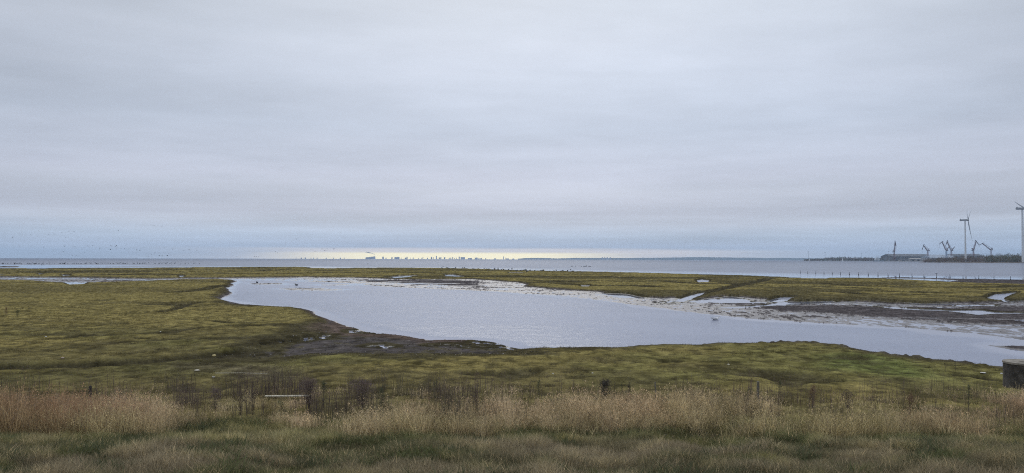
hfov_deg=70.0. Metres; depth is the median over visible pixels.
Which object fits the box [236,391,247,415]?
weed plant
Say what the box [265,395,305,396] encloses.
plank
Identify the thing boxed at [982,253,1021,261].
green wood
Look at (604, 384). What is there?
weed plant
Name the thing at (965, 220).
wind turbine
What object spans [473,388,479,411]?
weed plant
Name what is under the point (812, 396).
weed plant
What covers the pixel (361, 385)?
weed plant
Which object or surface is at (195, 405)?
dead weed stalks
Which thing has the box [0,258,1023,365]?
water
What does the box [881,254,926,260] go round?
warehouse
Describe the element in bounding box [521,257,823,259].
hills
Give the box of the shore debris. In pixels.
[217,317,547,358]
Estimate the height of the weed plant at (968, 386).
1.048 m
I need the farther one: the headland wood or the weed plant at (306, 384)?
the headland wood
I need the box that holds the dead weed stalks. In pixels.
[0,362,1020,425]
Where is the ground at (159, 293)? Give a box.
[0,266,1023,472]
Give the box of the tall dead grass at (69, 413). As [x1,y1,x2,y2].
[0,377,1023,443]
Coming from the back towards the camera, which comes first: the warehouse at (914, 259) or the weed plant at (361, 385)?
the warehouse at (914, 259)
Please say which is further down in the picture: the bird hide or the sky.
the bird hide
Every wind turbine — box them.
[960,214,971,258]
[1014,201,1023,261]
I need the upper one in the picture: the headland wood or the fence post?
the headland wood
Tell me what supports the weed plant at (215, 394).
on the ground at (159, 293)
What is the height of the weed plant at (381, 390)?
1.124 m
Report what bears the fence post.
on the ground at (159, 293)
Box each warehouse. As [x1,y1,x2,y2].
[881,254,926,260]
[908,258,920,260]
[921,255,952,260]
[947,254,981,257]
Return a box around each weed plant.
[204,385,223,411]
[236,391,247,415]
[295,377,318,408]
[319,382,328,407]
[344,376,381,407]
[378,384,386,410]
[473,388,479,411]
[596,376,612,403]
[809,385,816,406]
[840,391,859,409]
[906,391,916,412]
[966,385,971,408]
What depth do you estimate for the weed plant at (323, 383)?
27.28 m
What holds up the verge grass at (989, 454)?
on the ground at (159, 293)
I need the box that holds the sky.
[0,0,1023,258]
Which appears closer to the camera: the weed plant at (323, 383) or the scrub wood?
the weed plant at (323, 383)
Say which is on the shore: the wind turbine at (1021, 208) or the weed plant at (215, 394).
the wind turbine at (1021, 208)
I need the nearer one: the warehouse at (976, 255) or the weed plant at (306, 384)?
the weed plant at (306, 384)
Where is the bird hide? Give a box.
[1002,359,1023,389]
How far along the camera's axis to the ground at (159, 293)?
49.28 m
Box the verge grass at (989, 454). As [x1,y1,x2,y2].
[0,412,1023,472]
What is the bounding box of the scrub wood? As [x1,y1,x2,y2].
[923,253,1020,262]
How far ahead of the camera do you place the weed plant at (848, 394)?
26.08 m
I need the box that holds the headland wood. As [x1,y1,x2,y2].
[804,256,883,260]
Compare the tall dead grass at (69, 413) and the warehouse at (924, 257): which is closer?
the tall dead grass at (69, 413)
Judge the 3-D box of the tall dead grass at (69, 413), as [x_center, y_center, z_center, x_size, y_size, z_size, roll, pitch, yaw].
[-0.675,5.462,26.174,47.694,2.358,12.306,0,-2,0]
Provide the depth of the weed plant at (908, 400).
25.80 m
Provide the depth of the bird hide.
31.47 m
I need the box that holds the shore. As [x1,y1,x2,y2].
[928,262,1023,262]
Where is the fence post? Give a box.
[757,381,758,398]
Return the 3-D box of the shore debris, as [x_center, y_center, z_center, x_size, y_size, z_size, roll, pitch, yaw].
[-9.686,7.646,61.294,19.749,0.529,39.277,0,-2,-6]

